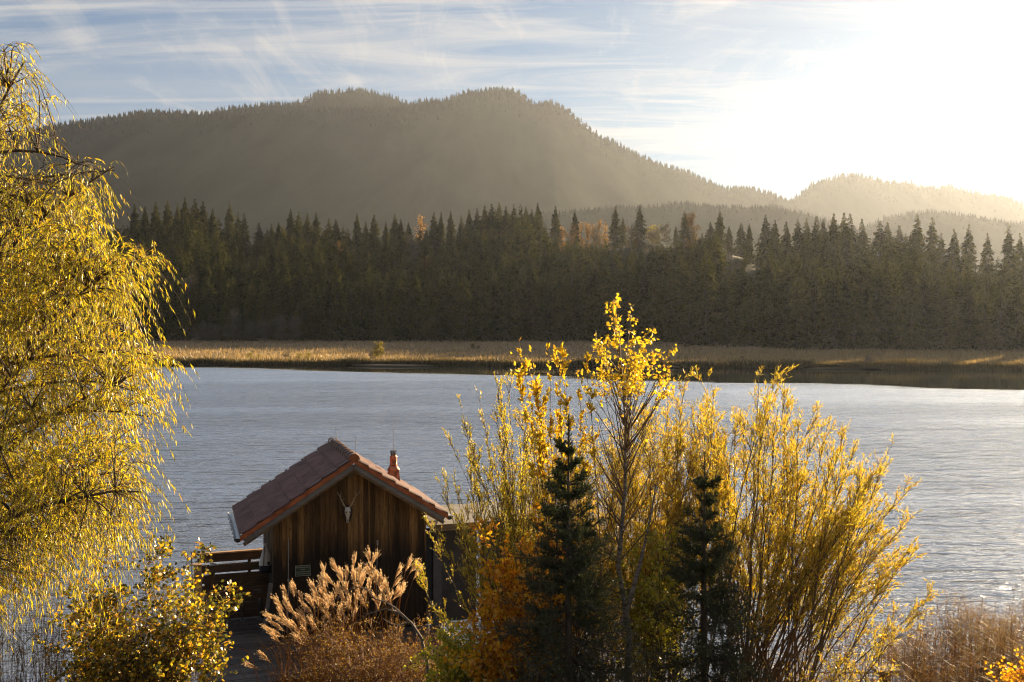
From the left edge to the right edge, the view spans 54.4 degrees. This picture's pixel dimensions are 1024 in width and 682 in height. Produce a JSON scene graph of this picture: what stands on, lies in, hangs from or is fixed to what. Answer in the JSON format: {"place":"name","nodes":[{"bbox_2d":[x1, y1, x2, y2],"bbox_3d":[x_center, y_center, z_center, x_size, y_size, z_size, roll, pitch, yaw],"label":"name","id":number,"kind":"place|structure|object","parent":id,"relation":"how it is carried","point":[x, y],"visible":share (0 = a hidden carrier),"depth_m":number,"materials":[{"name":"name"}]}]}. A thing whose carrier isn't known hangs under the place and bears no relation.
{"place":"outdoors","nodes":[
{"label":"outdoors","id":0,"kind":"place"},
{"bbox_2d":[300,91,408,109],"bbox_3d":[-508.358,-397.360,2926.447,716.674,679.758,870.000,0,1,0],"label":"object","id":1,"kind":"structure","parent":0,"point":[351,102],"depth_m":2923.11,"materials":[{"name":"brown plant"}]},
{"bbox_2d":[0,90,821,261],"bbox_3d":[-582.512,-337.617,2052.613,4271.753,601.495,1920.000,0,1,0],"label":"mountain","id":2,"kind":"structure","parent":0,"point":[264,175],"depth_m":2089.03,"materials":[{"name":"brown"}]},
{"bbox_2d":[0,85,1023,245],"bbox_3d":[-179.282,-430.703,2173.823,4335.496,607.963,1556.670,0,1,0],"label":"mountain forest","id":3,"kind":"object","parent":2,"relation":"on","point":[743,189],"visible":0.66,"depth_m":2549.94,"materials":[{"name":"plant"}]},
{"bbox_2d":[0,365,1023,681],"bbox_3d":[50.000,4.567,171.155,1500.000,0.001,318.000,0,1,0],"label":"water","id":4,"kind":"structure","parent":0,"point":[958,443],"depth_m":67.98,"materials":[{"name":"liquid"}]},
{"bbox_2d":[202,597,459,681],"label":"jetty","id":5,"kind":"object","parent":4,"relation":"in","point":[249,626],"visible":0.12,"depth_m":24.02,"materials":[{"name":"grey wood"}]},
{"bbox_2d":[200,548,262,592],"bbox_3d":[-8.034,6.685,28.524,1.740,1.350,0.180,0,1,-19],"label":"railing","id":6,"kind":"object","parent":5,"relation":"on","point":[235,555],"visible":0.29,"depth_m":28.47,"materials":[{"name":"brown wood"}]},
{"bbox_2d":[204,562,267,619],"bbox_3d":[-7.306,6.651,26.356,1.616,1.520,0.150,0,1,-18],"label":"plank screen","id":7,"kind":"object","parent":5,"relation":"on","point":[258,591],"visible":0.56,"depth_m":26.34,"materials":[{"name":"grey paint"}]},
{"bbox_2d":[227,420,452,639],"bbox_3d":[-4.738,4.853,26.815,5.515,5.292,3.870,0,1,-18],"label":"boathouse","id":8,"kind":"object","parent":5,"relation":"on","point":[295,510],"visible":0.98,"depth_m":25.48,"materials":[{"name":"brown wood"}]},
{"bbox_2d":[259,532,270,572],"bbox_3d":[-6.309,5.428,25.510,0.356,1.044,0.218,0,1,-18],"label":"hanging bag","id":9,"kind":"object","parent":8,"relation":"hanging from","point":[265,563],"visible":0.96,"depth_m":25.44,"materials":[{"name":"white fabric"}]},
{"bbox_2d":[426,501,539,635],"bbox_3d":[-0.975,7.206,28.035,3.630,4.830,2.790,0,1,-18],"label":"shed","id":10,"kind":"object","parent":4,"relation":"in","point":[440,586],"visible":0.26,"depth_m":27.12,"materials":[{"name":"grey wood"}]},
{"bbox_2d":[880,573,1023,681],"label":"reed clump","id":11,"kind":"object","parent":4,"relation":"in","point":[982,635],"visible":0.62,"depth_m":23.92,"materials":[{"name":"brown plant"}]},
{"bbox_2d":[0,244,1023,369],"bbox_3d":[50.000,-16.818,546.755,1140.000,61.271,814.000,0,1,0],"label":"shore ground","id":12,"kind":"structure","parent":0,"point":[750,269],"depth_m":253.77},
{"bbox_2d":[118,274,162,340],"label":"spruce tree","id":13,"kind":"object","parent":12,"relation":"on","point":[145,310],"visible":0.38,"depth_m":302.98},
{"bbox_2d":[152,274,173,337],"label":"spruce tree","id":14,"kind":"object","parent":12,"relation":"on","point":[164,303],"visible":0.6,"depth_m":320.01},
{"bbox_2d":[164,289,176,339],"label":"spruce tree","id":15,"kind":"object","parent":12,"relation":"on","point":[171,303],"visible":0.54,"depth_m":312.18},
{"bbox_2d":[159,249,189,307],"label":"spruce tree","id":16,"kind":"object","parent":12,"relation":"on","point":[182,270],"visible":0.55,"depth_m":352.48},
{"bbox_2d":[165,287,195,340],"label":"spruce tree","id":17,"kind":"object","parent":12,"relation":"on","point":[179,309],"visible":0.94,"depth_m":304.84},
{"bbox_2d":[166,274,194,340],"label":"spruce tree","id":18,"kind":"object","parent":12,"relation":"on","point":[177,286],"visible":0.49,"depth_m":310.60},
{"bbox_2d":[191,286,203,334],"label":"spruce tree","id":19,"kind":"object","parent":12,"relation":"on","point":[198,304],"visible":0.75,"depth_m":324.30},
{"bbox_2d":[218,304,234,341],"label":"spruce tree","id":20,"kind":"object","parent":12,"relation":"on","point":[224,312],"visible":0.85,"depth_m":300.78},
{"bbox_2d":[223,201,236,256],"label":"spruce tree","id":21,"kind":"object","parent":12,"relation":"on","point":[230,219],"visible":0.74,"depth_m":496.16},
{"bbox_2d":[220,309,245,342],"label":"spruce tree","id":22,"kind":"object","parent":12,"relation":"on","point":[234,329],"visible":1,"depth_m":291.45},
{"bbox_2d":[228,280,245,339],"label":"spruce tree","id":23,"kind":"object","parent":12,"relation":"on","point":[235,299],"visible":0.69,"depth_m":311.56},
{"bbox_2d":[234,214,254,261],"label":"spruce tree","id":24,"kind":"object","parent":12,"relation":"on","point":[244,237],"visible":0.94,"depth_m":472.72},
{"bbox_2d":[294,286,315,340],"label":"spruce tree","id":25,"kind":"object","parent":12,"relation":"on","point":[302,297],"visible":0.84,"depth_m":305.84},
{"bbox_2d":[299,213,315,256],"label":"spruce tree","id":26,"kind":"object","parent":12,"relation":"on","point":[307,232],"visible":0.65,"depth_m":473.35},
{"bbox_2d":[309,303,322,339],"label":"spruce tree","id":27,"kind":"object","parent":12,"relation":"on","point":[316,324],"visible":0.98,"depth_m":309.79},
{"bbox_2d":[345,276,374,340],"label":"spruce tree","id":28,"kind":"object","parent":12,"relation":"on","point":[361,312],"visible":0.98,"depth_m":307.57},
{"bbox_2d":[363,215,387,266],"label":"spruce tree","id":29,"kind":"object","parent":12,"relation":"on","point":[373,233],"visible":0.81,"depth_m":474.44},
{"bbox_2d":[383,278,411,341],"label":"spruce tree","id":30,"kind":"object","parent":12,"relation":"on","point":[397,302],"visible":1,"depth_m":300.69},
{"bbox_2d":[393,219,408,264],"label":"spruce tree","id":31,"kind":"object","parent":12,"relation":"on","point":[400,238],"visible":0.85,"depth_m":475.18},
{"bbox_2d":[424,213,442,260],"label":"spruce tree","id":32,"kind":"object","parent":12,"relation":"on","point":[434,241],"visible":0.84,"depth_m":475.49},
{"bbox_2d":[503,274,528,340],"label":"spruce tree","id":33,"kind":"object","parent":12,"relation":"on","point":[515,293],"visible":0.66,"depth_m":309.20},
{"bbox_2d":[518,261,540,338],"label":"spruce tree","id":34,"kind":"object","parent":12,"relation":"on","point":[530,283],"visible":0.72,"depth_m":317.91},
{"bbox_2d":[42,203,1023,345],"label":"spruce wood","id":35,"kind":"object","parent":12,"relation":"on","point":[303,261],"visible":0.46,"depth_m":368.44,"materials":[{"name":"plant"}]},
{"bbox_2d":[64,339,1023,366],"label":"meadow grass","id":36,"kind":"structure","parent":12,"relation":"on","point":[965,356],"depth_m":210.94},
{"bbox_2d":[533,283,563,341],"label":"spruce tree","id":37,"kind":"object","parent":12,"relation":"on","point":[546,307],"visible":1,"depth_m":301.29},
{"bbox_2d":[80,355,1023,370],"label":"shore reeds","id":38,"kind":"object","parent":12,"relation":"on","point":[893,364],"visible":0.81,"depth_m":172.53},
{"bbox_2d":[549,206,562,251],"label":"spruce tree","id":39,"kind":"object","parent":12,"relation":"on","point":[555,233],"visible":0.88,"depth_m":520.64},
{"bbox_2d":[568,271,593,341],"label":"spruce tree","id":40,"kind":"object","parent":12,"relation":"on","point":[580,294],"visible":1,"depth_m":302.89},
{"bbox_2d":[594,244,609,290],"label":"spruce tree","id":41,"kind":"object","parent":12,"relation":"on","point":[600,262],"visible":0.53,"depth_m":346.27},
{"bbox_2d":[588,266,625,341],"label":"spruce tree","id":42,"kind":"object","parent":12,"relation":"on","point":[607,293],"visible":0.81,"depth_m":299.21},
{"bbox_2d":[605,206,624,249],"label":"spruce tree","id":43,"kind":"object","parent":12,"relation":"on","point":[614,227],"visible":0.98,"depth_m":467.53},
{"bbox_2d":[611,266,641,342],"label":"spruce tree","id":44,"kind":"object","parent":12,"relation":"on","point":[627,293],"visible":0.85,"depth_m":293.84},
{"bbox_2d":[626,263,652,339],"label":"spruce tree","id":45,"kind":"object","parent":12,"relation":"on","point":[643,284],"visible":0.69,"depth_m":294.92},
{"bbox_2d":[633,205,650,247],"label":"spruce tree","id":46,"kind":"object","parent":12,"relation":"on","point":[641,229],"visible":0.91,"depth_m":422.77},
{"bbox_2d":[638,271,666,341],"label":"spruce tree","id":47,"kind":"object","parent":12,"relation":"on","point":[652,306],"visible":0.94,"depth_m":285.01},
{"bbox_2d":[653,271,675,341],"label":"spruce tree","id":48,"kind":"object","parent":12,"relation":"on","point":[669,290],"visible":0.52,"depth_m":286.14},
{"bbox_2d":[657,255,698,343],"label":"spruce tree","id":49,"kind":"object","parent":12,"relation":"on","point":[680,276],"visible":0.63,"depth_m":271.87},
{"bbox_2d":[676,210,694,251],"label":"spruce tree","id":50,"kind":"object","parent":12,"relation":"on","point":[684,232],"visible":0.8,"depth_m":393.76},
{"bbox_2d":[686,239,701,281],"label":"spruce tree","id":51,"kind":"object","parent":12,"relation":"on","point":[693,259],"visible":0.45,"depth_m":313.27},
{"bbox_2d":[673,249,737,346],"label":"spruce tree","id":52,"kind":"object","parent":12,"relation":"on","point":[701,305],"visible":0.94,"depth_m":251.97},
{"bbox_2d":[697,232,732,290],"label":"spruce tree","id":53,"kind":"object","parent":12,"relation":"on","point":[713,256],"visible":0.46,"depth_m":294.86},
{"bbox_2d":[712,210,731,256],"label":"spruce tree","id":54,"kind":"object","parent":12,"relation":"on","point":[719,227],"visible":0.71,"depth_m":370.89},
{"bbox_2d":[726,262,750,336],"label":"spruce tree","id":55,"kind":"object","parent":12,"relation":"on","point":[743,280],"visible":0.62,"depth_m":258.35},
{"bbox_2d":[734,223,750,257],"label":"spruce tree","id":56,"kind":"object","parent":12,"relation":"on","point":[741,236],"visible":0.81,"depth_m":396.51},
{"bbox_2d":[742,223,756,263],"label":"spruce tree","id":57,"kind":"object","parent":12,"relation":"on","point":[749,240],"visible":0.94,"depth_m":362.17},
{"bbox_2d":[754,215,776,261],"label":"spruce tree","id":58,"kind":"object","parent":12,"relation":"on","point":[763,243],"visible":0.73,"depth_m":383.68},
{"bbox_2d":[755,258,785,345],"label":"spruce tree","id":59,"kind":"object","parent":12,"relation":"on","point":[772,275],"visible":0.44,"depth_m":240.32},
{"bbox_2d":[777,222,796,270],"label":"spruce tree","id":60,"kind":"object","parent":12,"relation":"on","point":[786,246],"visible":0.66,"depth_m":353.94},
{"bbox_2d":[782,255,792,312],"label":"spruce tree","id":61,"kind":"object","parent":12,"relation":"on","point":[787,276],"visible":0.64,"depth_m":278.25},
{"bbox_2d":[790,219,804,262],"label":"spruce tree","id":62,"kind":"object","parent":12,"relation":"on","point":[798,237],"visible":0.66,"depth_m":376.37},
{"bbox_2d":[777,276,819,349],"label":"spruce tree","id":63,"kind":"object","parent":12,"relation":"on","point":[797,314],"visible":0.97,"depth_m":224.53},
{"bbox_2d":[784,259,814,339],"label":"spruce tree","id":64,"kind":"object","parent":12,"relation":"on","point":[808,282],"visible":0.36,"depth_m":244.67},
{"bbox_2d":[787,274,816,346],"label":"spruce tree","id":65,"kind":"object","parent":12,"relation":"on","point":[809,309],"visible":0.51,"depth_m":233.17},
{"bbox_2d":[803,278,821,343],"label":"spruce tree","id":66,"kind":"object","parent":12,"relation":"on","point":[814,290],"visible":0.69,"depth_m":238.78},
{"bbox_2d":[804,216,826,277],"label":"spruce tree","id":67,"kind":"object","parent":12,"relation":"on","point":[815,235],"visible":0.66,"depth_m":347.49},
{"bbox_2d":[809,270,839,348],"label":"spruce tree","id":68,"kind":"object","parent":12,"relation":"on","point":[824,287],"visible":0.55,"depth_m":226.94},
{"bbox_2d":[827,214,841,256],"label":"spruce tree","id":69,"kind":"object","parent":12,"relation":"on","point":[832,237],"visible":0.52,"depth_m":373.71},
{"bbox_2d":[831,212,857,271],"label":"spruce tree","id":70,"kind":"object","parent":12,"relation":"on","point":[841,235],"visible":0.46,"depth_m":341.54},
{"bbox_2d":[839,232,855,273],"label":"spruce tree","id":71,"kind":"object","parent":12,"relation":"on","point":[847,250],"visible":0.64,"depth_m":336.30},
{"bbox_2d":[847,256,869,339],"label":"spruce tree","id":72,"kind":"object","parent":12,"relation":"on","point":[861,280],"visible":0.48,"depth_m":240.38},
{"bbox_2d":[855,219,870,258],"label":"spruce tree","id":73,"kind":"object","parent":12,"relation":"on","point":[862,237],"visible":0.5,"depth_m":367.02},
{"bbox_2d":[866,221,887,271],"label":"spruce tree","id":74,"kind":"object","parent":12,"relation":"on","point":[878,242],"visible":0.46,"depth_m":334.28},
{"bbox_2d":[855,263,901,347],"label":"spruce tree","id":75,"kind":"object","parent":12,"relation":"on","point":[886,287],"visible":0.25,"depth_m":225.95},
{"bbox_2d":[879,251,899,344],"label":"spruce tree","id":76,"kind":"object","parent":12,"relation":"on","point":[886,269],"visible":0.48,"depth_m":232.97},
{"bbox_2d":[881,280,903,349],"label":"spruce tree","id":77,"kind":"object","parent":12,"relation":"on","point":[893,315],"visible":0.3,"depth_m":225.00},
{"bbox_2d":[880,250,932,349],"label":"spruce tree","id":78,"kind":"object","parent":12,"relation":"on","point":[902,278],"visible":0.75,"depth_m":218.72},
{"bbox_2d":[904,215,932,276],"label":"spruce tree","id":79,"kind":"object","parent":12,"relation":"on","point":[919,238],"visible":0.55,"depth_m":325.57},
{"bbox_2d":[909,265,939,347],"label":"spruce tree","id":80,"kind":"object","parent":12,"relation":"on","point":[924,289],"visible":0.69,"depth_m":226.88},
{"bbox_2d":[921,217,944,271],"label":"spruce tree","id":81,"kind":"object","parent":12,"relation":"on","point":[933,237],"visible":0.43,"depth_m":346.93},
{"bbox_2d":[928,268,946,333],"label":"spruce tree","id":82,"kind":"object","parent":12,"relation":"on","point":[937,288],"visible":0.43,"depth_m":237.83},
{"bbox_2d":[939,229,964,280],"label":"spruce tree","id":83,"kind":"object","parent":12,"relation":"on","point":[954,245],"visible":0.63,"depth_m":318.06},
{"bbox_2d":[935,273,979,346],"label":"spruce tree","id":84,"kind":"object","parent":12,"relation":"on","point":[957,295],"visible":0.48,"depth_m":228.11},
{"bbox_2d":[952,271,982,348],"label":"spruce tree","id":85,"kind":"object","parent":12,"relation":"on","point":[970,302],"visible":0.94,"depth_m":222.28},
{"bbox_2d":[960,224,983,275],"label":"spruce tree","id":86,"kind":"object","parent":12,"relation":"on","point":[967,243],"visible":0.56,"depth_m":338.53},
{"bbox_2d":[964,289,998,351],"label":"spruce tree","id":87,"kind":"object","parent":12,"relation":"on","point":[984,312],"visible":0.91,"depth_m":212.16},
{"bbox_2d":[974,270,994,336],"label":"spruce tree","id":88,"kind":"object","parent":12,"relation":"on","point":[988,289],"visible":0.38,"depth_m":238.15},
{"bbox_2d":[977,232,994,277],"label":"spruce tree","id":89,"kind":"object","parent":12,"relation":"on","point":[985,252],"visible":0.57,"depth_m":337.59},
{"bbox_2d":[995,225,1021,283],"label":"spruce tree","id":90,"kind":"object","parent":12,"relation":"on","point":[1010,257],"visible":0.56,"depth_m":305.89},
{"bbox_2d":[1003,275,1023,350],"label":"spruce tree","id":91,"kind":"object","parent":12,"relation":"on","point":[1017,298],"visible":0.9,"depth_m":213.37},
{"bbox_2d":[0,0,1023,204],"label":"sky","id":92,"kind":"structure","parent":0,"point":[925,92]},
{"bbox_2d":[541,204,877,260],"bbox_3d":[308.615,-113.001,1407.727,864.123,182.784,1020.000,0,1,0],"label":"foothill","id":93,"kind":"structure","parent":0,"point":[734,219],"depth_m":1420.09,"materials":[{"name":"brown"}]},
{"bbox_2d":[789,177,1023,230],"bbox_3d":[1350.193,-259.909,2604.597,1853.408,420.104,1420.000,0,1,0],"label":"hill","id":94,"kind":"structure","parent":0,"point":[864,205],"depth_m":2750.74,"materials":[{"name":"plant"}]},
{"bbox_2d":[858,212,1023,276],"bbox_3d":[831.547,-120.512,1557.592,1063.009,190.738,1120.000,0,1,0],"label":"foothill","id":95,"kind":"structure","parent":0,"point":[945,227],"depth_m":1592.68,"materials":[{"name":"brown"}]},
{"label":"bank","id":96,"kind":"structure","parent":0,"visible":0},
{"bbox_2d":[0,41,199,676],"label":"weeping willow","id":97,"kind":"object","parent":96,"relation":"on","point":[73,495],"visible":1,"depth_m":13.26,"materials":[{"name":"yellow plant"}]},
{"bbox_2d":[0,567,250,681],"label":"reed bed","id":98,"kind":"object","parent":96,"relation":"on","point":[51,664],"visible":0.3,"depth_m":19.43,"materials":[{"name":"brown plant"}]},
{"bbox_2d":[36,533,250,681],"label":"hazel shrub","id":99,"kind":"object","parent":96,"relation":"on","point":[154,661],"visible":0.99,"depth_m":15.46,"materials":[{"name":"yellow plant"}]},
{"bbox_2d":[223,545,472,681],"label":"plume grass","id":100,"kind":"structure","parent":96,"relation":"on","point":[360,579],"depth_m":19.58,"materials":[{"name":"beige plant"}]},
{"bbox_2d":[270,600,463,681],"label":"dry thicket","id":101,"kind":"object","parent":96,"relation":"on","point":[342,675],"visible":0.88,"depth_m":18.12,"materials":[{"name":"brown plant"}]},
{"bbox_2d":[325,578,441,679],"bbox_3d":[-2.232,5.696,17.316,2.036,3.220,0.337,0,1,0],"label":"bare branch tree","id":102,"kind":"object","parent":96,"relation":"on","point":[400,613],"visible":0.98,"depth_m":17.31,"materials":[{"name":"grey plant"}]},
{"bbox_2d":[402,617,494,681],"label":"lime shrub","id":103,"kind":"object","parent":96,"relation":"on","point":[455,674],"visible":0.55,"depth_m":15.60,"materials":[{"name":"green plant"}]},
{"bbox_2d":[413,369,554,651],"bbox_3d":[-0.296,3.750,16.320,2.881,6.588,2.096,0,1,0],"label":"slender willow","id":104,"kind":"object","parent":96,"relation":"on","point":[507,503],"visible":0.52,"depth_m":16.31,"materials":[{"name":"yellow plant"}]},
{"bbox_2d":[441,500,592,681],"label":"orange shrub","id":105,"kind":"object","parent":96,"relation":"on","point":[501,654],"visible":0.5,"depth_m":15.03,"materials":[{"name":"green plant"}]},
{"bbox_2d":[510,338,602,679],"bbox_3d":[0.718,3.317,15.405,1.584,6.792,1.138,-1,1,-24],"label":"sallow bush","id":106,"kind":"object","parent":96,"relation":"on","point":[543,445],"visible":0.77,"depth_m":15.11,"materials":[{"name":"plant"}]},
{"bbox_2d":[466,414,653,681],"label":"spruce tree","id":107,"kind":"object","parent":96,"relation":"on","point":[575,579],"visible":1,"depth_m":13.95,"materials":[{"name":"green plant"}]},
{"bbox_2d":[489,401,687,681],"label":"olive willow","id":108,"kind":"object","parent":96,"relation":"on","point":[611,565],"visible":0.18,"depth_m":17.94,"materials":[{"name":"yellow plant"}]},
{"bbox_2d":[571,293,677,681],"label":"birch tree","id":109,"kind":"object","parent":96,"relation":"on","point":[626,388],"visible":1,"depth_m":16.02,"materials":[{"name":"yellow plant"}]},
{"bbox_2d":[596,521,700,681],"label":"lime shrub","id":110,"kind":"object","parent":96,"relation":"on","point":[641,609],"visible":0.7,"depth_m":16.75,"materials":[{"name":"green plant"}]},
{"bbox_2d":[608,365,710,680],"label":"amber willow","id":111,"kind":"object","parent":96,"relation":"on","point":[671,516],"visible":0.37,"depth_m":17.50,"materials":[{"name":"yellow plant"}]},
{"bbox_2d":[622,451,783,681],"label":"spruce tree","id":112,"kind":"object","parent":96,"relation":"on","point":[702,568],"visible":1,"depth_m":15.15,"materials":[{"name":"green plant"}]},
{"bbox_2d":[671,364,943,681],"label":"willow shrub","id":113,"kind":"object","parent":96,"relation":"on","point":[787,591],"visible":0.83,"depth_m":17.56,"materials":[{"name":"yellow plant"}]},
{"bbox_2d":[766,623,900,681],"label":"bank shrub","id":114,"kind":"object","parent":96,"relation":"on","point":[839,668],"visible":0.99,"depth_m":17.02,"materials":[{"name":"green plant"}]},
{"bbox_2d":[778,588,1023,681],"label":"reed bed","id":115,"kind":"object","parent":96,"relation":"on","point":[922,670],"visible":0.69,"depth_m":19.98,"materials":[{"name":"brown plant"}]},
{"bbox_2d":[984,631,1023,681],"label":"orange bank shrub","id":116,"kind":"object","parent":96,"relation":"on","point":[1009,673],"visible":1,"depth_m":16.89,"materials":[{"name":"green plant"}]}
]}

